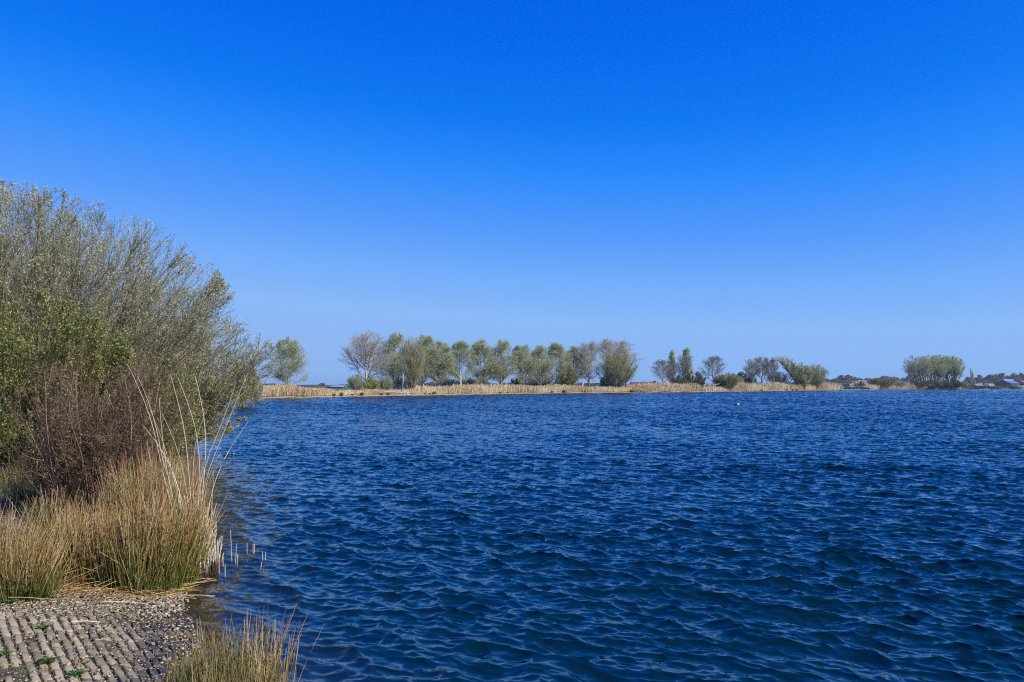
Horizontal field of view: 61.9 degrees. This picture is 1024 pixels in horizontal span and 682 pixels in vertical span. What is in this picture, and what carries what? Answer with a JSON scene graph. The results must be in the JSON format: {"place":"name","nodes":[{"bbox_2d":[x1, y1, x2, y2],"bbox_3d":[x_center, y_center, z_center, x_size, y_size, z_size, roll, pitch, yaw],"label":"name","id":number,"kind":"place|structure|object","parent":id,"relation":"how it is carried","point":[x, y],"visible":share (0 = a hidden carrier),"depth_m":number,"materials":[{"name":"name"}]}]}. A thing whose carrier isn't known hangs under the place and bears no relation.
{"place":"outdoors","nodes":[
{"label":"outdoors","id":0,"kind":"place"},
{"bbox_2d":[0,448,193,592],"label":"grass","id":1,"kind":"structure","parent":0,"point":[8,500],"depth_m":10.98,"materials":[{"name":"plant"}]},
{"bbox_2d":[0,586,209,681],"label":"pavement","id":2,"kind":"structure","parent":0,"point":[28,663],"depth_m":5.50,"materials":[{"name":"concrete"}]},
{"bbox_2d":[5,565,85,602],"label":"rush clump","id":3,"kind":"object","parent":2,"relation":"on","point":[54,588],"visible":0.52,"depth_m":6.34,"materials":[{"name":"plant"}]},
{"bbox_2d":[35,654,60,664],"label":"weed","id":4,"kind":"object","parent":2,"relation":"on","point":[46,659],"visible":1,"depth_m":5.00,"materials":[{"name":"green plant"}]},
{"bbox_2d":[65,668,87,677],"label":"weed","id":5,"kind":"object","parent":2,"relation":"on","point":[77,672],"visible":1,"depth_m":4.84,"materials":[{"name":"green plant"}]},
{"bbox_2d":[0,498,205,681],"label":"gravel","id":6,"kind":"structure","parent":2,"relation":"on","point":[162,602],"depth_m":6.15,"materials":[{"name":"gravel"}]},
{"bbox_2d":[0,385,1023,681],"bbox_3d":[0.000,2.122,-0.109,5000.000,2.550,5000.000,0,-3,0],"label":"ground","id":7,"kind":"structure","parent":0,"point":[4,673],"depth_m":6.52,"materials":[{"name":"soil"}]},
{"bbox_2d":[0,459,36,493],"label":"rush clump","id":8,"kind":"object","parent":7,"relation":"on","point":[4,484],"visible":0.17,"depth_m":12.03,"materials":[{"name":"plant"}]},
{"bbox_2d":[0,521,52,561],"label":"grass clump","id":9,"kind":"object","parent":7,"relation":"on","point":[27,538],"visible":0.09,"depth_m":7.59,"materials":[{"name":"plant"}]},
{"bbox_2d":[0,496,67,585],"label":"grass clump","id":10,"kind":"object","parent":7,"relation":"on","point":[7,545],"visible":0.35,"depth_m":6.70,"materials":[{"name":"plant"}]},
{"bbox_2d":[0,456,76,506],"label":"rush clump","id":11,"kind":"object","parent":7,"relation":"on","point":[15,488],"visible":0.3,"depth_m":10.74,"materials":[{"name":"plant"}]},
{"bbox_2d":[0,519,83,604],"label":"grass clump","id":12,"kind":"object","parent":7,"relation":"on","point":[30,565],"visible":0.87,"depth_m":6.34,"materials":[{"name":"plant"}]},
{"bbox_2d":[7,484,83,540],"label":"rush clump","id":13,"kind":"object","parent":7,"relation":"on","point":[46,506],"visible":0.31,"depth_m":8.59,"materials":[{"name":"plant"}]},
{"bbox_2d":[21,503,105,583],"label":"rush clump","id":14,"kind":"object","parent":7,"relation":"on","point":[60,533],"visible":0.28,"depth_m":6.98,"materials":[{"name":"plant"}]},
{"bbox_2d":[0,286,160,479],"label":"willow bush","id":15,"kind":"object","parent":7,"relation":"on","point":[121,352],"visible":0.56,"depth_m":13.02,"materials":[{"name":"green plant"}]},
{"bbox_2d":[41,493,126,544],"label":"rush clump","id":16,"kind":"object","parent":7,"relation":"on","point":[55,518],"visible":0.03,"depth_m":7.95,"materials":[{"name":"plant"}]},
{"bbox_2d":[37,496,131,588],"bbox_3d":[-3.523,1.674,7.099,0.669,0.776,0.702,-2,-4,34],"label":"rush clump","id":17,"kind":"object","parent":7,"relation":"on","point":[81,558],"visible":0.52,"depth_m":6.98,"materials":[{"name":"plant"}]},
{"bbox_2d":[0,339,198,523],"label":"dead shrub","id":18,"kind":"object","parent":7,"relation":"on","point":[95,452],"visible":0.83,"depth_m":9.98,"materials":[{"name":"plant"}]},
{"bbox_2d":[62,489,151,550],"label":"rush clump","id":19,"kind":"object","parent":7,"relation":"on","point":[112,515],"visible":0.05,"depth_m":8.00,"materials":[{"name":"plant"}]},
{"bbox_2d":[1,561,217,620],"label":"reed litter","id":20,"kind":"object","parent":7,"relation":"on","point":[114,590],"visible":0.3,"depth_m":6.82,"materials":[{"name":"plant"}]},
{"bbox_2d":[74,508,150,589],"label":"rush clump","id":21,"kind":"object","parent":7,"relation":"on","point":[102,576],"visible":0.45,"depth_m":6.97,"materials":[{"name":"plant"}]},
{"bbox_2d":[19,332,214,466],"bbox_3d":[-8.094,1.290,17.172,3.822,3.054,3.792,-3,-4,45],"label":"willow bush","id":22,"kind":"object","parent":7,"relation":"on","point":[183,400],"visible":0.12,"depth_m":17.20,"materials":[{"name":"green plant"}]},
{"bbox_2d":[0,179,256,425],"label":"willow bush","id":23,"kind":"object","parent":7,"relation":"on","point":[58,255],"visible":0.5,"depth_m":18.60,"materials":[{"name":"green plant"}]},
{"bbox_2d":[83,450,184,532],"bbox_3d":[-3.927,1.657,9.064,0.986,1.077,0.970,-2,-3,30],"label":"rush clump","id":24,"kind":"object","parent":7,"relation":"on","point":[120,481],"visible":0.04,"depth_m":8.90,"materials":[{"name":"plant"}]},
{"bbox_2d":[91,484,188,596],"bbox_3d":[-3.096,1.647,7.182,0.719,0.966,0.897,1,-3,-13],"label":"rush clump","id":25,"kind":"object","parent":7,"relation":"on","point":[134,574],"visible":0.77,"depth_m":6.98,"materials":[{"name":"plant"}]},
{"bbox_2d":[96,435,224,538],"bbox_3d":[-3.421,1.563,8.284,1.218,1.272,1.227,0,-3,0],"label":"rush clump","id":26,"kind":"object","parent":7,"relation":"on","point":[154,476],"visible":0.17,"depth_m":8.26,"materials":[{"name":"plant"}]},
{"bbox_2d":[112,467,218,595],"bbox_3d":[-2.941,1.618,7.260,0.836,1.096,0.863,1,-3,-24],"label":"rush clump","id":27,"kind":"object","parent":7,"relation":"on","point":[173,574],"visible":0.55,"depth_m":7.19,"materials":[{"name":"plant"}]},
{"bbox_2d":[120,442,224,516],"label":"rush clump","id":28,"kind":"object","parent":7,"relation":"on","point":[198,484],"visible":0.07,"depth_m":8.60,"materials":[{"name":"plant"}]},
{"bbox_2d":[135,478,225,591],"bbox_3d":[-2.947,1.696,7.546,0.809,1.019,0.890,1,-3,-22],"label":"rush clump","id":29,"kind":"object","parent":7,"relation":"on","point":[194,569],"visible":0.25,"depth_m":7.52,"materials":[{"name":"plant"}]},
{"bbox_2d":[80,310,281,454],"bbox_3d":[-8.572,1.030,21.333,5.624,3.654,5.243,0,-3,0],"label":"willow bush","id":30,"kind":"object","parent":7,"relation":"on","point":[212,419],"visible":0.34,"depth_m":21.00,"materials":[{"name":"green plant"}]},
{"bbox_2d":[145,639,223,681],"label":"rush clump","id":31,"kind":"object","parent":7,"relation":"on","point":[176,675],"visible":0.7,"depth_m":4.66,"materials":[{"name":"plant"}]},
{"bbox_2d":[164,495,230,579],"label":"rush clump","id":32,"kind":"object","parent":7,"relation":"on","point":[208,542],"visible":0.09,"depth_m":7.94,"materials":[{"name":"plant"}]},
{"bbox_2d":[170,375,193,550],"bbox_3d":[-3.083,1.148,7.935,0.391,1.672,0.043,-2,-3,31],"label":"reed cane","id":33,"kind":"object","parent":32,"relation":"on","point":[186,449],"visible":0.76,"depth_m":7.87,"materials":[{"name":"plant"}]},
{"bbox_2d":[195,377,205,556],"bbox_3d":[-2.912,1.154,7.956,0.058,1.662,0.265,2,-3,-33],"label":"reed cane","id":34,"kind":"object","parent":32,"relation":"on","point":[205,447],"visible":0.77,"depth_m":7.88,"materials":[{"name":"plant"}]},
{"bbox_2d":[196,383,235,528],"bbox_3d":[-2.723,1.177,7.851,0.346,1.604,0.008,0,-3,0],"label":"reed cane","id":35,"kind":"object","parent":32,"relation":"on","point":[209,453],"visible":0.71,"depth_m":7.85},
{"bbox_2d":[199,373,247,554],"bbox_3d":[-2.657,1.138,7.853,0.423,1.683,0.008,0,-3,0],"label":"reed cane","id":36,"kind":"object","parent":32,"relation":"on","point":[215,452],"visible":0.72,"depth_m":7.86,"materials":[{"name":"plant"}]},
{"bbox_2d":[157,615,253,681],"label":"rush clump","id":37,"kind":"object","parent":7,"relation":"on","point":[206,656],"visible":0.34,"depth_m":4.84,"materials":[{"name":"plant"}]},
{"bbox_2d":[174,649,278,681],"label":"rush clump","id":38,"kind":"object","parent":7,"relation":"on","point":[229,680],"visible":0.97,"depth_m":4.42,"materials":[{"name":"plant"}]},
{"bbox_2d":[184,618,281,681],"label":"rush clump","id":39,"kind":"object","parent":7,"relation":"on","point":[224,673],"visible":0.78,"depth_m":4.62,"materials":[{"name":"plant"}]},
{"bbox_2d":[228,360,258,406],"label":"willow shrub","id":40,"kind":"object","parent":7,"relation":"on","point":[244,399],"visible":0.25,"depth_m":69.75,"materials":[{"name":"green plant"}]},
{"bbox_2d":[203,604,300,681],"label":"rush clump","id":41,"kind":"object","parent":7,"relation":"on","point":[262,650],"visible":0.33,"depth_m":4.92,"materials":[{"name":"plant"}]},
{"bbox_2d":[250,379,263,401],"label":"bare shrub","id":42,"kind":"object","parent":7,"relation":"on","point":[258,396],"visible":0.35,"depth_m":89.75,"materials":[{"name":"green plant"}]},
{"bbox_2d":[220,613,324,681],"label":"rush clump","id":43,"kind":"object","parent":7,"relation":"on","point":[251,662],"visible":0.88,"depth_m":4.63,"materials":[{"name":"plant"}]},
{"bbox_2d":[220,383,345,396],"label":"reed bed","id":44,"kind":"object","parent":7,"relation":"on","point":[277,390],"visible":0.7,"depth_m":118.19,"materials":[{"name":"plant"}]},
{"bbox_2d":[264,337,309,384],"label":"poplar tree","id":45,"kind":"object","parent":7,"relation":"on","point":[290,349],"visible":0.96,"depth_m":124.38,"materials":[{"name":"green plant"}]},
{"bbox_2d":[347,373,364,390],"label":"bare shrub","id":46,"kind":"object","parent":7,"relation":"on","point":[356,382],"visible":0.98,"depth_m":133.99,"materials":[{"name":"green plant"}]},
{"bbox_2d":[336,329,395,380],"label":"bare tree","id":47,"kind":"object","parent":7,"relation":"on","point":[362,348],"visible":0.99,"depth_m":139.32,"materials":[{"name":"grey plant"}]},
{"bbox_2d":[363,377,380,388],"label":"yellow green shrub","id":48,"kind":"object","parent":7,"relation":"on","point":[370,384],"visible":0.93,"depth_m":135.86,"materials":[{"name":"green plant"}]},
{"bbox_2d":[338,388,410,393],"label":"reed bed","id":49,"kind":"object","parent":7,"relation":"on","point":[369,391],"visible":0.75,"depth_m":134.31,"materials":[{"name":"plant"}]},
{"bbox_2d":[377,376,393,389],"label":"bare shrub","id":50,"kind":"object","parent":7,"relation":"on","point":[386,383],"visible":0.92,"depth_m":140.92,"materials":[{"name":"green plant"}]},
{"bbox_2d":[372,332,409,383],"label":"poplar tree","id":51,"kind":"object","parent":7,"relation":"on","point":[395,340],"visible":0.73,"depth_m":150.59,"materials":[{"name":"green plant"}]},
{"bbox_2d":[397,337,427,389],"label":"willow tree","id":52,"kind":"object","parent":7,"relation":"on","point":[414,369],"visible":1,"depth_m":143.86,"materials":[{"name":"green plant"}]},
{"bbox_2d":[412,335,439,385],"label":"poplar tree","id":53,"kind":"object","parent":7,"relation":"on","point":[428,342],"visible":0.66,"depth_m":159.75,"materials":[{"name":"green plant"}]},
{"bbox_2d":[425,340,456,385],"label":"poplar tree","id":54,"kind":"object","parent":7,"relation":"on","point":[441,370],"visible":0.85,"depth_m":161.31,"materials":[{"name":"green plant"}]},
{"bbox_2d":[446,340,476,384],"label":"poplar tree","id":55,"kind":"object","parent":7,"relation":"on","point":[456,347],"visible":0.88,"depth_m":168.05,"materials":[{"name":"green plant"}]},
{"bbox_2d":[457,377,479,385],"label":"bare shrub","id":56,"kind":"object","parent":7,"relation":"on","point":[470,381],"visible":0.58,"depth_m":179.70,"materials":[{"name":"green plant"}]},
{"bbox_2d":[464,338,498,383],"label":"poplar tree","id":57,"kind":"object","parent":7,"relation":"on","point":[480,347],"visible":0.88,"depth_m":171.43,"materials":[{"name":"green plant"}]},
{"bbox_2d":[380,383,594,393],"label":"reed bed","id":58,"kind":"object","parent":7,"relation":"on","point":[473,388],"visible":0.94,"depth_m":162.01,"materials":[{"name":"plant"}]},
{"bbox_2d":[483,339,518,383],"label":"poplar tree","id":59,"kind":"object","parent":7,"relation":"on","point":[502,369],"visible":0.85,"depth_m":174.08,"materials":[{"name":"green plant"}]},
{"bbox_2d":[509,344,541,384],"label":"poplar tree","id":60,"kind":"object","parent":7,"relation":"on","point":[522,355],"visible":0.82,"depth_m":182.62,"materials":[{"name":"green plant"}]},
{"bbox_2d":[523,344,558,384],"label":"poplar tree","id":61,"kind":"object","parent":7,"relation":"on","point":[547,366],"visible":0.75,"depth_m":186.35,"materials":[{"name":"green plant"}]},
{"bbox_2d":[259,381,835,385],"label":"woodland","id":62,"kind":"object","parent":7,"relation":"on","point":[434,384],"visible":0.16,"depth_m":543.82,"materials":[{"name":"plant"}]},
{"bbox_2d":[545,342,572,383],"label":"poplar tree","id":63,"kind":"object","parent":7,"relation":"on","point":[555,350],"visible":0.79,"depth_m":194.21,"materials":[{"name":"green plant"}]},
{"bbox_2d":[556,368,580,384],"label":"willow shrub","id":64,"kind":"object","parent":7,"relation":"on","point":[569,377],"visible":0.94,"depth_m":188.56,"materials":[{"name":"green plant"}]},
{"bbox_2d":[558,345,587,380],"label":"poplar tree","id":65,"kind":"object","parent":7,"relation":"on","point":[574,350],"visible":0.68,"depth_m":197.21,"materials":[{"name":"green plant"}]},
{"bbox_2d":[574,340,604,387],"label":"bare tree","id":66,"kind":"object","parent":7,"relation":"on","point":[586,358],"visible":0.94,"depth_m":197.26,"materials":[{"name":"grey plant"}]},
{"bbox_2d":[587,386,636,391],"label":"reed bed","id":67,"kind":"object","parent":7,"relation":"on","point":[606,389],"visible":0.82,"depth_m":192.82,"materials":[{"name":"plant"}]},
{"bbox_2d":[595,350,637,387],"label":"willow tree","id":68,"kind":"object","parent":7,"relation":"on","point":[613,374],"visible":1,"depth_m":194.47,"materials":[{"name":"green plant"}]},
{"bbox_2d":[590,338,644,379],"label":"bare tree","id":69,"kind":"object","parent":7,"relation":"on","point":[610,344],"visible":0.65,"depth_m":205.86,"materials":[{"name":"grey plant"}]},
{"bbox_2d":[622,381,703,390],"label":"reed bed","id":70,"kind":"object","parent":7,"relation":"on","point":[659,386],"visible":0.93,"depth_m":205.94,"materials":[{"name":"plant"}]},
{"bbox_2d":[651,359,674,382],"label":"bare tree","id":71,"kind":"object","parent":7,"relation":"on","point":[665,367],"visible":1,"depth_m":216.65,"materials":[{"name":"grey plant"}]},
{"bbox_2d":[666,349,676,378],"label":"slender poplar","id":72,"kind":"object","parent":7,"relation":"on","point":[671,361],"visible":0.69,"depth_m":222.23,"materials":[{"name":"green plant"}]},
{"bbox_2d":[670,375,687,383],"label":"evergreen shrub","id":73,"kind":"object","parent":7,"relation":"on","point":[679,380],"visible":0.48,"depth_m":215.17,"materials":[{"name":"green plant"}]},
{"bbox_2d":[673,354,693,376],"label":"bare tree","id":74,"kind":"object","parent":7,"relation":"on","point":[687,365],"visible":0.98,"depth_m":221.03,"materials":[{"name":"grey plant"}]},
{"bbox_2d":[680,346,695,376],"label":"slender poplar","id":75,"kind":"object","parent":7,"relation":"on","point":[686,351],"visible":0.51,"depth_m":225.22,"materials":[{"name":"green plant"}]},
{"bbox_2d":[683,371,705,387],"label":"evergreen shrub","id":76,"kind":"object","parent":7,"relation":"on","point":[700,380],"visible":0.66,"depth_m":216.88,"materials":[{"name":"green plant"}]},
{"bbox_2d":[698,355,727,384],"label":"bare tree","id":77,"kind":"object","parent":7,"relation":"on","point":[712,359],"visible":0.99,"depth_m":228.87,"materials":[{"name":"grey plant"}]},
{"bbox_2d":[702,386,732,390],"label":"reed bed","id":78,"kind":"object","parent":7,"relation":"on","point":[719,388],"visible":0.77,"depth_m":218.82,"materials":[{"name":"plant"}]},
{"bbox_2d":[718,373,739,389],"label":"willow shrub","id":79,"kind":"object","parent":7,"relation":"on","point":[730,381],"visible":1,"depth_m":222.20,"materials":[{"name":"green plant"}]},
{"bbox_2d":[737,371,756,384],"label":"evergreen shrub","id":80,"kind":"object","parent":7,"relation":"on","point":[745,379],"visible":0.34,"depth_m":250.98,"materials":[{"name":"green plant"}]},
{"bbox_2d":[708,381,798,390],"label":"reed bed","id":81,"kind":"object","parent":7,"relation":"on","point":[743,386],"visible":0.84,"depth_m":239.04,"materials":[{"name":"plant"}]},
{"bbox_2d":[742,359,765,383],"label":"bare tree","id":82,"kind":"object","parent":7,"relation":"on","point":[749,369],"visible":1,"depth_m":245.32,"materials":[{"name":"grey plant"}]},
{"bbox_2d":[753,356,773,382],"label":"bare tree","id":83,"kind":"object","parent":7,"relation":"on","point":[765,365],"visible":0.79,"depth_m":251.61,"materials":[{"name":"grey plant"}]},
{"bbox_2d":[761,357,783,382],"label":"bare tree","id":84,"kind":"object","parent":7,"relation":"on","point":[774,371],"visible":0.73,"depth_m":254.88,"materials":[{"name":"grey plant"}]},
{"bbox_2d":[765,372,792,383],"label":"bare shrub","id":85,"kind":"object","parent":7,"relation":"on","point":[779,378],"visible":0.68,"depth_m":263.10,"materials":[{"name":"grey plant"}]},
{"bbox_2d":[775,355,814,389],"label":"leaning willow","id":86,"kind":"object","parent":7,"relation":"on","point":[798,375],"visible":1,"depth_m":260.16,"materials":[{"name":"green plant"}]},
{"bbox_2d":[806,363,828,388],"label":"willow tree","id":87,"kind":"object","parent":7,"relation":"on","point":[816,379],"visible":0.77,"depth_m":268.76,"materials":[{"name":"green plant"}]},
{"bbox_2d":[791,381,843,389],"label":"reed bed","id":88,"kind":"object","parent":7,"relation":"on","point":[826,386],"visible":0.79,"depth_m":273.54,"materials":[{"name":"plant"}]},
{"bbox_2d":[824,374,912,382],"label":"woodland","id":89,"kind":"object","parent":7,"relation":"on","point":[844,379],"visible":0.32,"depth_m":617.68,"materials":[{"name":"plant"}]},
{"bbox_2d":[866,377,897,388],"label":"willow shrub","id":90,"kind":"object","parent":7,"relation":"on","point":[882,381],"visible":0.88,"depth_m":317.20,"materials":[{"name":"green plant"}]},
{"bbox_2d":[855,383,961,388],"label":"reed bed","id":91,"kind":"object","parent":7,"relation":"on","point":[876,386],"visible":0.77,"depth_m":323.67,"materials":[{"name":"plant"}]},
{"bbox_2d":[902,355,930,382],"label":"willow tree","id":92,"kind":"object","parent":7,"relation":"on","point":[912,370],"visible":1,"depth_m":336.38,"materials":[{"name":"green plant"}]},
{"bbox_2d":[909,379,927,388],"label":"evergreen shrub","id":93,"kind":"object","parent":7,"relation":"on","point":[922,383],"visible":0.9,"depth_m":332.68,"materials":[{"name":"green plant"}]},
{"bbox_2d":[913,355,936,381],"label":"willow tree","id":94,"kind":"object","parent":7,"relation":"on","point":[931,366],"visible":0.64,"depth_m":339.68,"materials":[{"name":"green plant"}]},
{"bbox_2d":[927,379,940,388],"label":"evergreen shrub","id":95,"kind":"object","parent":7,"relation":"on","point":[936,384],"visible":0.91,"depth_m":336.45,"materials":[{"name":"green plant"}]},
{"bbox_2d":[923,355,947,380],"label":"willow tree","id":96,"kind":"object","parent":7,"relation":"on","point":[938,372],"visible":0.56,"depth_m":341.37,"materials":[{"name":"green plant"}]},
{"bbox_2d":[929,354,952,382],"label":"willow tree","id":97,"kind":"object","parent":7,"relation":"on","point":[948,361],"visible":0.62,"depth_m":343.14,"materials":[{"name":"green plant"}]},
{"bbox_2d":[938,355,962,382],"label":"willow tree","id":98,"kind":"object","parent":7,"relation":"on","point":[956,360],"visible":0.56,"depth_m":347.34,"materials":[{"name":"green plant"}]},
{"bbox_2d":[941,357,965,381],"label":"willow tree","id":99,"kind":"object","parent":7,"relation":"on","point":[956,376],"visible":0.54,"depth_m":346.65,"materials":[{"name":"green plant"}]},
{"bbox_2d":[948,379,962,388],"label":"evergreen shrub","id":100,"kind":"object","parent":7,"relation":"on","point":[956,383],"visible":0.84,"depth_m":340.69,"materials":[{"name":"green plant"}]},
{"bbox_2d":[961,385,1022,388],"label":"reed bed","id":101,"kind":"object","parent":7,"relation":"on","point":[987,387],"visible":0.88,"depth_m":350.76,"materials":[{"name":"brown plant"}]},
{"bbox_2d":[961,373,1023,385],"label":"woodland","id":102,"kind":"object","parent":7,"relation":"on","point":[994,379],"visible":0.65,"depth_m":683.60,"materials":[{"name":"plant"}]},
{"bbox_2d":[996,380,1019,385],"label":"barn","id":103,"kind":"structure","parent":7,"relation":"on","point":[1008,383],"depth_m":580.94,"materials":[{"name":"white paint"}]},
{"bbox_2d":[0,0,1023,384],"label":"sky","id":104,"kind":"structure","parent":0,"point":[836,185],"materials":[{"name":"blue"}]},
{"bbox_2d":[180,389,1023,681],"bbox_3d":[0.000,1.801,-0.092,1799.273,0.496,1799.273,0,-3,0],"label":"water","id":105,"kind":"structure","parent":0,"point":[826,536],"depth_m":10.16,"materials":[{"name":"liquid"}]},
{"bbox_2d":[178,490,223,585],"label":"broken reeds","id":106,"kind":"object","parent":105,"relation":"in","point":[214,565],"visible":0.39,"depth_m":8.13,"materials":[{"name":"plant"}]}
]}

